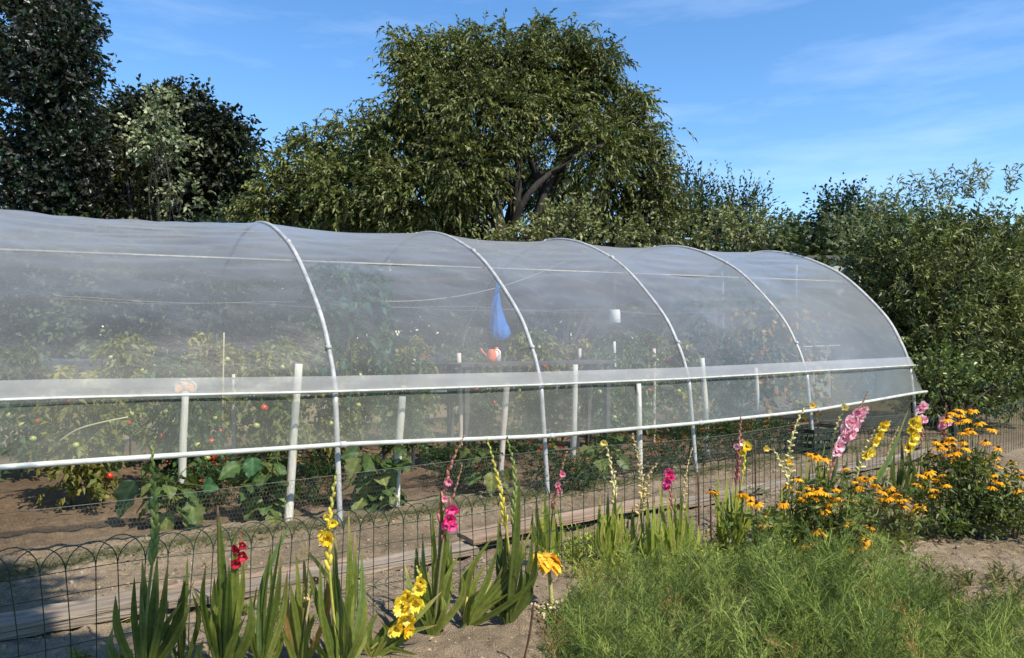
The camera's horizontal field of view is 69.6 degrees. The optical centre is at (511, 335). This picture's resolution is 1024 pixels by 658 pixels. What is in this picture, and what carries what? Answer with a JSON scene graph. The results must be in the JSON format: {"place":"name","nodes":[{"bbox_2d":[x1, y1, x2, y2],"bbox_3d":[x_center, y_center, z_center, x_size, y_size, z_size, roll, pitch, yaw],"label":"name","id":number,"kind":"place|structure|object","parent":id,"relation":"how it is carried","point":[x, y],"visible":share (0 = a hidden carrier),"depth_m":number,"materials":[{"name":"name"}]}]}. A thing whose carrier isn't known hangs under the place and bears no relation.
{"place":"outdoors","nodes":[
{"label":"outdoors","id":0,"kind":"place"},
{"bbox_2d":[0,338,1023,657],"bbox_3d":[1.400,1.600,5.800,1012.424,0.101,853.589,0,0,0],"label":"ground","id":1,"kind":"structure","parent":0,"point":[18,494],"depth_m":6.07,"materials":[{"name":"soil"}]},
{"bbox_2d":[0,339,58,479],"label":"tomato plant","id":2,"kind":"object","parent":1,"relation":"on","point":[16,373],"visible":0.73,"depth_m":8.11,"materials":[{"name":"green plant"}]},
{"bbox_2d":[0,228,66,381],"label":"hedge shrub","id":3,"kind":"object","parent":1,"relation":"on","point":[7,287],"visible":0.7,"depth_m":18.77,"materials":[{"name":"green plant"}]},
{"bbox_2d":[0,0,124,370],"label":"poplar tree","id":4,"kind":"object","parent":1,"relation":"on","point":[47,47],"visible":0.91,"depth_m":32.07,"materials":[{"name":"green plant"}]},
{"bbox_2d":[17,363,114,506],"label":"tomato plant","id":5,"kind":"object","parent":1,"relation":"on","point":[54,447],"visible":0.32,"depth_m":6.83,"materials":[{"name":"green plant"}]},
{"bbox_2d":[0,587,150,640],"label":"garden board","id":6,"kind":"object","parent":1,"relation":"on","point":[33,617],"visible":0.75,"depth_m":4.00,"materials":[{"name":"wood"}]},
{"bbox_2d":[39,370,130,509],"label":"tomato plant","id":7,"kind":"object","parent":1,"relation":"on","point":[100,445],"visible":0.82,"depth_m":6.64,"materials":[{"name":"green plant"}]},
{"bbox_2d":[0,207,184,383],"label":"hedge shrub","id":8,"kind":"object","parent":1,"relation":"on","point":[75,332],"visible":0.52,"depth_m":19.17,"materials":[{"name":"green plant"}]},
{"bbox_2d":[89,333,163,466],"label":"tomato plant","id":9,"kind":"object","parent":1,"relation":"on","point":[135,360],"visible":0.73,"depth_m":8.74,"materials":[{"name":"green plant"}]},
{"bbox_2d":[87,114,181,247],"bbox_3d":[-17.850,-4.381,34.585,4.353,12.389,3.476,0,0,0],"label":"layered tree","id":10,"kind":"object","parent":1,"relation":"on","point":[135,175],"visible":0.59,"depth_m":34.49,"materials":[{"name":"green plant"}]},
{"bbox_2d":[5,73,276,323],"bbox_3d":[-19.369,-5.899,38.125,14.767,15.416,6.799,0,0,0],"label":"dark maple","id":11,"kind":"object","parent":1,"relation":"on","point":[226,137],"visible":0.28,"depth_m":36.92,"materials":[{"name":"green plant"}]},
{"bbox_2d":[105,446,191,657],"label":"gladiolus","id":12,"kind":"object","parent":1,"relation":"on","point":[151,630],"visible":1,"depth_m":3.37,"materials":[{"name":"green plant"}]},
{"bbox_2d":[114,80,215,350],"bbox_3d":[-15.390,-4.735,32.929,3.957,13.074,3.390,0,0,0],"label":"silver leaved tree","id":13,"kind":"object","parent":1,"relation":"on","point":[160,140],"visible":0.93,"depth_m":32.76,"materials":[{"name":"green plant"}]},
{"bbox_2d":[113,462,218,529],"bbox_3d":[-2.936,1.383,6.216,0.738,0.648,0.687,0,0,-34],"label":"eggplant","id":14,"kind":"object","parent":1,"relation":"on","point":[127,490],"visible":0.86,"depth_m":6.15,"materials":[{"name":"green plant"}]},
{"bbox_2d":[131,351,217,481],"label":"tomato plant","id":15,"kind":"object","parent":1,"relation":"on","point":[164,407],"visible":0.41,"depth_m":7.46,"materials":[{"name":"green plant"}]},
{"bbox_2d":[178,391,188,482],"bbox_3d":[-2.984,1.099,6.689,0.096,1.188,0.073,0,0,0],"label":"plant stake","id":16,"kind":"object","parent":1,"relation":"on","point":[182,462],"visible":0.59,"depth_m":6.66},
{"bbox_2d":[170,555,200,657],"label":"gladiolus","id":17,"kind":"object","parent":1,"relation":"on","point":[180,652],"visible":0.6,"depth_m":3.63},
{"bbox_2d":[158,362,236,491],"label":"tomato plant","id":18,"kind":"object","parent":1,"relation":"on","point":[200,436],"visible":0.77,"depth_m":7.14,"materials":[{"name":"green plant"}]},
{"bbox_2d":[76,204,330,391],"bbox_3d":[-7.760,-0.704,18.897,6.422,5.086,4.307,0,0,0],"label":"hedge shrub","id":19,"kind":"object","parent":1,"relation":"on","point":[184,289],"visible":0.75,"depth_m":18.10,"materials":[{"name":"green plant"}]},
{"bbox_2d":[173,454,243,511],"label":"marigold bush","id":20,"kind":"object","parent":1,"relation":"on","point":[215,476],"visible":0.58,"depth_m":6.83,"materials":[{"name":"green plant"}]},
{"bbox_2d":[178,330,255,446],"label":"tomato plant","id":21,"kind":"object","parent":1,"relation":"on","point":[206,348],"visible":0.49,"depth_m":9.36,"materials":[{"name":"green plant"}]},
{"bbox_2d":[190,514,255,657],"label":"gladiolus","id":22,"kind":"object","parent":1,"relation":"on","point":[222,624],"visible":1,"depth_m":3.47,"materials":[{"name":"green plant"}]},
{"bbox_2d":[218,452,300,523],"bbox_3d":[-2.194,1.373,6.407,0.629,0.731,0.585,0,0,0],"label":"eggplant","id":23,"kind":"object","parent":1,"relation":"on","point":[253,471],"visible":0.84,"depth_m":6.29,"materials":[{"name":"green plant"}]},
{"bbox_2d":[250,520,291,657],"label":"gladiolus","id":24,"kind":"object","parent":1,"relation":"on","point":[263,645],"visible":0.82,"depth_m":3.53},
{"bbox_2d":[232,341,317,477],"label":"tomato plant","id":25,"kind":"object","parent":1,"relation":"on","point":[268,374],"visible":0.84,"depth_m":7.88,"materials":[{"name":"green plant"}]},
{"bbox_2d":[243,335,311,455],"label":"tomato plant","id":26,"kind":"object","parent":1,"relation":"on","point":[303,398],"visible":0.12,"depth_m":9.66,"materials":[{"name":"green plant"}]},
{"bbox_2d":[284,364,302,521],"bbox_3d":[-1.907,0.979,6.412,0.166,1.473,0.082,0,0,0],"label":"plant stake","id":27,"kind":"object","parent":1,"relation":"on","point":[291,467],"visible":0.83,"depth_m":6.38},
{"bbox_2d":[282,547,330,657],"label":"gladiolus","id":28,"kind":"object","parent":1,"relation":"on","point":[298,624],"visible":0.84,"depth_m":3.56,"materials":[{"name":"green plant"}]},
{"bbox_2d":[283,451,347,506],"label":"marigold bush","id":29,"kind":"object","parent":1,"relation":"on","point":[324,467],"visible":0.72,"depth_m":6.90,"materials":[{"name":"green plant"}]},
{"bbox_2d":[167,541,478,608],"bbox_3d":[-1.163,1.564,4.880,2.070,0.082,0.232,0,0,-33],"label":"garden board","id":30,"kind":"object","parent":1,"relation":"on","point":[175,594],"visible":0.45,"depth_m":4.91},
{"bbox_2d":[300,361,361,475],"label":"tomato plant","id":31,"kind":"object","parent":1,"relation":"on","point":[325,430],"visible":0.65,"depth_m":8.28,"materials":[{"name":"green plant"}]},
{"bbox_2d":[299,470,366,657],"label":"gladiolus","id":32,"kind":"object","parent":1,"relation":"on","point":[343,637],"visible":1,"depth_m":3.48,"materials":[{"name":"green plant"}]},
{"bbox_2d":[222,222,446,385],"bbox_3d":[-4.649,-0.712,19.165,6.010,5.054,4.388,0,0,0],"label":"hedge shrub","id":33,"kind":"object","parent":1,"relation":"on","point":[289,289],"visible":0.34,"depth_m":18.26,"materials":[{"name":"green plant"}]},
{"bbox_2d":[297,257,401,441],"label":"climbing plant","id":34,"kind":"object","parent":1,"relation":"on","point":[323,273],"visible":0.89,"depth_m":8.29,"materials":[{"name":"green plant"}]},
{"bbox_2d":[332,340,393,449],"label":"tomato plant","id":35,"kind":"object","parent":1,"relation":"on","point":[369,410],"visible":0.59,"depth_m":10.32,"materials":[{"name":"green plant"}]},
{"bbox_2d":[341,444,414,512],"bbox_3d":[-1.257,1.320,6.881,0.692,0.695,0.599,0,0,0],"label":"eggplant","id":36,"kind":"object","parent":1,"relation":"on","point":[353,461],"visible":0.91,"depth_m":6.76,"materials":[{"name":"green plant"}]},
{"bbox_2d":[364,565,440,656],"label":"gladiolus","id":37,"kind":"object","parent":1,"relation":"on","point":[389,638],"visible":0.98,"depth_m":3.69,"materials":[{"name":"yellow plant"}]},
{"bbox_2d":[376,350,435,460],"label":"tomato plant","id":38,"kind":"object","parent":1,"relation":"on","point":[407,377],"visible":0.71,"depth_m":8.75,"materials":[{"name":"green plant"}]},
{"bbox_2d":[386,333,446,437],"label":"tomato plant","id":39,"kind":"object","parent":1,"relation":"on","point":[413,350],"visible":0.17,"depth_m":10.81,"materials":[{"name":"green plant"}]},
{"bbox_2d":[402,435,465,635],"bbox_3d":[-0.445,1.093,3.993,0.396,1.116,0.237,0,0,0],"label":"gladiolus","id":40,"kind":"object","parent":1,"relation":"on","point":[443,564],"visible":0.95,"depth_m":3.97,"materials":[{"name":"green plant"}]},
{"bbox_2d":[414,442,475,480],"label":"marigold bush","id":41,"kind":"object","parent":1,"relation":"on","point":[437,455],"visible":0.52,"depth_m":8.04,"materials":[{"name":"green plant"}]},
{"bbox_2d":[218,7,704,401],"bbox_3d":[-1.024,-3.040,18.004,10.748,9.771,7.208,0,0,-29],"label":"cherry tree","id":42,"kind":"object","parent":1,"relation":"on","point":[525,89],"visible":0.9,"depth_m":17.12,"materials":[{"name":"green plant"}]},
{"bbox_2d":[440,341,486,431],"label":"tomato plant","id":43,"kind":"object","parent":1,"relation":"on","point":[467,355],"visible":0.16,"depth_m":11.31,"materials":[{"name":"green plant"}]},
{"bbox_2d":[0,209,927,523],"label":"polytunnel","id":44,"kind":"structure","parent":1,"relation":"on","point":[52,389],"depth_m":8.54,"materials":[{"name":"plastic"}]},
{"bbox_2d":[0,413,916,574],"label":"wire netting","id":45,"kind":"object","parent":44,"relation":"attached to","point":[395,488],"visible":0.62,"depth_m":6.42,"materials":[{"name":"metal"}]},
{"bbox_2d":[489,265,510,339],"bbox_3d":[-0.147,-0.404,8.895,0.270,0.916,0.174,0,0,0],"label":"hanging bag","id":46,"kind":"object","parent":44,"relation":"hanging from","point":[499,328],"visible":0.88,"depth_m":8.87,"materials":[{"name":"blue plastic"}]},
{"bbox_2d":[434,441,497,491],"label":"marigold bush","id":47,"kind":"object","parent":1,"relation":"on","point":[456,473],"visible":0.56,"depth_m":7.52,"materials":[{"name":"green plant"}]},
{"bbox_2d":[362,225,586,389],"bbox_3d":[-0.849,-0.837,19.046,5.999,5.321,4.181,0,0,-19],"label":"hedge shrub","id":48,"kind":"object","parent":1,"relation":"on","point":[478,336],"visible":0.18,"depth_m":18.23,"materials":[{"name":"green plant"}]},
{"bbox_2d":[454,357,510,456],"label":"tomato plant","id":49,"kind":"object","parent":1,"relation":"on","point":[479,414],"visible":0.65,"depth_m":9.53,"materials":[{"name":"green plant"}]},
{"bbox_2d":[456,445,518,493],"bbox_3d":[-0.231,1.349,7.462,0.559,0.471,0.452,0,0,-44],"label":"eggplant","id":50,"kind":"object","parent":1,"relation":"on","point":[476,474],"visible":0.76,"depth_m":7.38,"materials":[{"name":"green plant"}]},
{"bbox_2d":[458,528,534,628],"bbox_3d":[-0.086,1.363,4.100,0.430,0.552,0.200,0,0,0],"label":"gladiolus","id":51,"kind":"object","parent":1,"relation":"on","point":[474,610],"visible":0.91,"depth_m":4.09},
{"bbox_2d":[0,468,1020,657],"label":"pebbles","id":52,"kind":"object","parent":1,"relation":"on","point":[3,645],"visible":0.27,"depth_m":5.21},
{"bbox_2d":[0,400,1023,657],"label":"border fence","id":53,"kind":"object","parent":1,"relation":"on","point":[1020,444],"visible":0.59,"depth_m":4.52,"materials":[{"name":"green metal"}]},
{"bbox_2d":[0,437,1023,655],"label":"grass","id":54,"kind":"structure","parent":1,"relation":"on","point":[286,536],"depth_m":6.08,"materials":[{"name":"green plant"}]},
{"bbox_2d":[487,436,539,623],"bbox_3d":[0.000,1.095,4.127,0.291,1.065,0.220,0,0,9],"label":"gladiolus","id":55,"kind":"object","parent":1,"relation":"on","point":[513,612],"visible":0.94,"depth_m":4.10,"materials":[{"name":"green plant"}]},
{"bbox_2d":[18,510,1023,657],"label":"dry straw litter","id":56,"kind":"object","parent":1,"relation":"on","point":[1002,540],"visible":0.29,"depth_m":5.30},
{"bbox_2d":[441,359,615,475],"bbox_3d":[0.253,0.961,9.136,2.300,1.278,0.490,0,0,-33],"label":"potting bench","id":57,"kind":"object","parent":1,"relation":"on","point":[466,366],"visible":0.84,"depth_m":8.85,"materials":[{"name":"grey wood"}]},
{"bbox_2d":[503,328,562,433],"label":"tomato plant","id":58,"kind":"object","parent":1,"relation":"on","point":[524,347],"visible":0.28,"depth_m":11.91,"materials":[{"name":"green plant"}]},
{"bbox_2d":[513,341,572,450],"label":"tomato plant","id":59,"kind":"object","parent":1,"relation":"on","point":[551,397],"visible":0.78,"depth_m":10.03,"materials":[{"name":"green plant"}]},
{"bbox_2d":[65,504,1023,657],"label":"weeds","id":60,"kind":"object","parent":1,"relation":"on","point":[996,577],"visible":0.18,"depth_m":4.88,"materials":[{"name":"green plant"}]},
{"bbox_2d":[516,443,580,489],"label":"marigold bush","id":61,"kind":"object","parent":1,"relation":"on","point":[553,458],"visible":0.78,"depth_m":7.70,"materials":[{"name":"green plant"}]},
{"bbox_2d":[530,451,567,558],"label":"gladiolus","id":62,"kind":"object","parent":1,"relation":"on","point":[543,539],"visible":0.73,"depth_m":5.08,"materials":[{"name":"green plant"}]},
{"bbox_2d":[454,183,651,411],"bbox_3d":[0.963,-0.705,15.681,4.473,5.038,2.038,0,0,0],"label":"pale bush","id":63,"kind":"object","parent":1,"relation":"on","point":[573,232],"visible":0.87,"depth_m":15.66,"materials":[{"name":"green plant"}]},
{"bbox_2d":[457,496,674,544],"bbox_3d":[0.535,1.502,6.112,2.169,0.066,0.262,0,0,-35],"label":"garden board","id":64,"kind":"object","parent":1,"relation":"on","point":[478,537],"visible":0.64,"depth_m":5.95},
{"bbox_2d":[556,338,599,425],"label":"tomato plant","id":65,"kind":"object","parent":1,"relation":"on","point":[574,356],"visible":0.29,"depth_m":12.47,"materials":[{"name":"green plant"}]},
{"bbox_2d":[548,451,608,490],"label":"marigold bush","id":66,"kind":"object","parent":1,"relation":"on","point":[576,472],"visible":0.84,"depth_m":7.65,"materials":[{"name":"green plant"}]},
{"bbox_2d":[577,436,629,479],"bbox_3d":[0.977,1.378,8.223,0.577,0.533,0.430,0,0,-17],"label":"eggplant","id":67,"kind":"object","parent":1,"relation":"on","point":[599,450],"visible":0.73,"depth_m":8.15,"materials":[{"name":"green plant"}]},
{"bbox_2d":[577,347,630,437],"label":"tomato plant","id":68,"kind":"object","parent":1,"relation":"on","point":[597,405],"visible":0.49,"depth_m":10.36,"materials":[{"name":"green plant"}]},
{"bbox_2d":[594,440,628,568],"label":"gladiolus","id":69,"kind":"object","parent":1,"relation":"on","point":[607,529],"visible":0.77,"depth_m":5.08,"materials":[{"name":"green plant"}]},
{"bbox_2d":[516,198,713,383],"bbox_3d":[2.494,-0.972,19.505,6.026,5.558,4.408,0,0,0],"label":"hedge shrub","id":70,"kind":"object","parent":1,"relation":"on","point":[623,292],"visible":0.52,"depth_m":18.68,"materials":[{"name":"green plant"}]},
{"bbox_2d":[611,345,663,442],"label":"tomato plant","id":71,"kind":"object","parent":1,"relation":"on","point":[636,362],"visible":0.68,"depth_m":10.85,"materials":[{"name":"green plant"}]},
{"bbox_2d":[620,433,657,566],"bbox_3d":[0.872,1.163,5.104,0.316,0.983,0.118,0,0,-22],"label":"gladiolus","id":72,"kind":"object","parent":1,"relation":"on","point":[644,495],"visible":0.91,"depth_m":5.09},
{"bbox_2d":[625,331,672,419],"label":"tomato plant","id":73,"kind":"object","parent":1,"relation":"on","point":[655,339],"visible":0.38,"depth_m":13.60,"materials":[{"name":"green plant"}]},
{"bbox_2d":[640,497,677,570],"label":"gladiolus","id":74,"kind":"object","parent":1,"relation":"on","point":[652,533],"visible":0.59,"depth_m":5.03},
{"bbox_2d":[659,448,701,561],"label":"gladiolus","id":75,"kind":"object","parent":1,"relation":"on","point":[682,529],"visible":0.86,"depth_m":5.00,"materials":[{"name":"green plant"}]},
{"bbox_2d":[656,338,705,436],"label":"tomato plant","id":76,"kind":"object","parent":1,"relation":"on","point":[678,390],"visible":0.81,"depth_m":11.52,"materials":[{"name":"green plant"}]},
{"bbox_2d":[651,411,727,465],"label":"marigold bush","id":77,"kind":"object","parent":1,"relation":"on","point":[685,431],"visible":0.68,"depth_m":9.26,"materials":[{"name":"green plant"}]},
{"bbox_2d":[625,195,797,404],"bbox_3d":[4.470,-0.632,16.436,4.075,4.881,2.277,0,0,0],"label":"pale bush","id":78,"kind":"object","parent":1,"relation":"on","point":[674,232],"visible":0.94,"depth_m":16.28,"materials":[{"name":"green plant"}]},
{"bbox_2d":[655,152,790,384],"bbox_3d":[6.287,-1.925,22.963,5.260,7.486,3.735,0,0,0],"label":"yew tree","id":79,"kind":"object","parent":1,"relation":"on","point":[701,196],"visible":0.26,"depth_m":22.39,"materials":[{"name":"green plant"}]},
{"bbox_2d":[706,342,754,426],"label":"tomato plant","id":80,"kind":"object","parent":1,"relation":"on","point":[726,402],"visible":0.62,"depth_m":11.92,"materials":[{"name":"green plant"}]},
{"bbox_2d":[669,271,792,426],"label":"climbing plant","id":81,"kind":"object","parent":1,"relation":"on","point":[762,303],"visible":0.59,"depth_m":11.86,"materials":[{"name":"green plant"}]},
{"bbox_2d":[715,414,752,552],"bbox_3d":[1.608,1.100,5.354,0.271,1.071,0.219,0,0,0],"label":"gladiolus","id":82,"kind":"object","parent":1,"relation":"on","point":[734,503],"visible":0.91,"depth_m":5.33,"materials":[{"name":"green plant"}]},
{"bbox_2d":[703,409,772,458],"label":"marigold bush","id":83,"kind":"object","parent":1,"relation":"on","point":[730,429],"visible":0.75,"depth_m":9.60,"materials":[{"name":"green plant"}]},
{"bbox_2d":[625,195,853,393],"bbox_3d":[5.750,-0.892,19.503,6.083,5.450,4.461,0,0,0],"label":"hedge shrub","id":84,"kind":"object","parent":1,"relation":"on","point":[811,297],"visible":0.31,"depth_m":18.62,"materials":[{"name":"green plant"}]},
{"bbox_2d":[674,472,838,508],"bbox_3d":[2.542,1.557,7.511,2.555,0.079,0.212,0,0,-34],"label":"garden board","id":85,"kind":"object","parent":1,"relation":"on","point":[707,499],"visible":0.4,"depth_m":7.30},
{"bbox_2d":[706,489,813,570],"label":"coneflower","id":86,"kind":"object","parent":1,"relation":"on","point":[777,518],"visible":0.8,"depth_m":5.18,"materials":[{"name":"green plant"}]},
{"bbox_2d":[744,411,801,454],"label":"marigold bush","id":87,"kind":"object","parent":1,"relation":"on","point":[775,424],"visible":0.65,"depth_m":9.97,"materials":[{"name":"green plant"}]},
{"bbox_2d":[713,298,835,432],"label":"climbing plant","id":88,"kind":"object","parent":1,"relation":"on","point":[765,350],"visible":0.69,"depth_m":11.68,"materials":[{"name":"green plant"}]},
{"bbox_2d":[532,490,1023,657],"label":"asparagus foliage","id":89,"kind":"object","parent":1,"relation":"on","point":[826,601],"visible":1,"depth_m":3.17,"materials":[{"name":"plant"}]},
{"bbox_2d":[779,402,832,544],"bbox_3d":[2.273,1.065,5.667,0.436,1.124,0.216,0,0,0],"label":"gladiolus","id":90,"kind":"object","parent":1,"relation":"on","point":[788,461],"visible":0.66,"depth_m":5.63,"materials":[{"name":"green plant"}]},
{"bbox_2d":[784,423,847,455],"bbox_3d":[4.153,1.419,10.055,0.764,0.362,0.464,0,0,-33],"label":"crate","id":91,"kind":"object","parent":1,"relation":"on","point":[818,431],"visible":0.49,"depth_m":9.85,"materials":[{"name":"black plastic"}]},
{"bbox_2d":[775,255,873,397],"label":"garden shed","id":92,"kind":"structure","parent":1,"relation":"on","point":[858,383],"depth_m":18.98,"materials":[{"name":"wood"}]},
{"bbox_2d":[832,320,865,397],"bbox_3d":[8.692,0.600,18.990,0.850,2.000,0.030,0,0,0],"label":"door","id":93,"kind":"structure","parent":92,"relation":"in","point":[847,383],"depth_m":18.97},
{"bbox_2d":[732,211,930,391],"bbox_3d":[8.841,-0.804,20.015,6.752,5.265,3.996,0,0,0],"label":"hedge shrub","id":94,"kind":"object","parent":1,"relation":"on","point":[823,246],"visible":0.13,"depth_m":19.17,"materials":[{"name":"green plant"}]},
{"bbox_2d":[805,390,869,528],"bbox_3d":[2.567,1.027,5.803,0.477,1.197,0.209,0,0,0],"label":"gladiolus","id":95,"kind":"object","parent":1,"relation":"on","point":[850,426],"visible":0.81,"depth_m":5.76,"materials":[{"name":"pink plant"}]},
{"bbox_2d":[790,172,889,254],"bbox_3d":[15.307,-2.845,33.906,4.293,9.352,4.181,0,0,41],"label":"tree","id":96,"kind":"object","parent":1,"relation":"on","point":[848,197],"visible":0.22,"depth_m":33.84,"materials":[{"name":"green plant"}]},
{"bbox_2d":[748,451,949,557],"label":"coneflower","id":97,"kind":"object","parent":1,"relation":"on","point":[825,500],"visible":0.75,"depth_m":5.31,"materials":[{"name":"green plant"}]},
{"bbox_2d":[840,411,907,523],"bbox_3d":[2.886,1.095,5.942,0.546,1.038,0.225,0,0,0],"label":"gladiolus","id":98,"kind":"object","parent":1,"relation":"on","point":[868,453],"visible":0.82,"depth_m":5.89,"materials":[{"name":"yellow plant"}]},
{"bbox_2d":[824,186,934,379],"bbox_3d":[13.549,-1.930,27.172,4.006,7.501,3.528,0,0,0],"label":"tree","id":99,"kind":"object","parent":1,"relation":"on","point":[882,210],"visible":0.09,"depth_m":26.73,"materials":[{"name":"green plant"}]},
{"bbox_2d":[845,479,939,550],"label":"coneflower","id":100,"kind":"object","parent":1,"relation":"on","point":[895,497],"visible":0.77,"depth_m":5.61,"materials":[{"name":"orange plant"}]},
{"bbox_2d":[884,415,922,505],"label":"gladiolus","id":101,"kind":"object","parent":1,"relation":"on","point":[916,427],"visible":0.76,"depth_m":6.85,"materials":[{"name":"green plant"}]},
{"bbox_2d":[817,158,1023,428],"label":"apple tree","id":102,"kind":"object","parent":1,"relation":"on","point":[912,304],"visible":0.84,"depth_m":12.74,"materials":[{"name":"green plant"}]},
{"bbox_2d":[833,200,1023,391],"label":"hedge shrub","id":103,"kind":"object","parent":1,"relation":"on","point":[879,343],"visible":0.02,"depth_m":18.79,"materials":[{"name":"green plant"}]},
{"bbox_2d":[892,468,970,542],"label":"coneflower","id":104,"kind":"object","parent":1,"relation":"on","point":[933,508],"visible":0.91,"depth_m":5.79,"materials":[{"name":"green plant"}]},
{"bbox_2d":[895,333,1023,436],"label":"laurel bush","id":105,"kind":"object","parent":1,"relation":"on","point":[972,366],"visible":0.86,"depth_m":11.71,"materials":[{"name":"green plant"}]},
{"bbox_2d":[902,407,1023,542],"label":"coneflower","id":106,"kind":"object","parent":1,"relation":"on","point":[963,491],"visible":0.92,"depth_m":5.83,"materials":[{"name":"green plant"}]},
{"bbox_2d":[940,459,1023,542],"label":"coneflower","id":107,"kind":"object","parent":1,"relation":"on","point":[1015,504],"visible":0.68,"depth_m":5.79,"materials":[{"name":"green plant"}]},
{"bbox_2d":[0,0,1023,337],"label":"sky","id":108,"kind":"structure","parent":0,"point":[805,93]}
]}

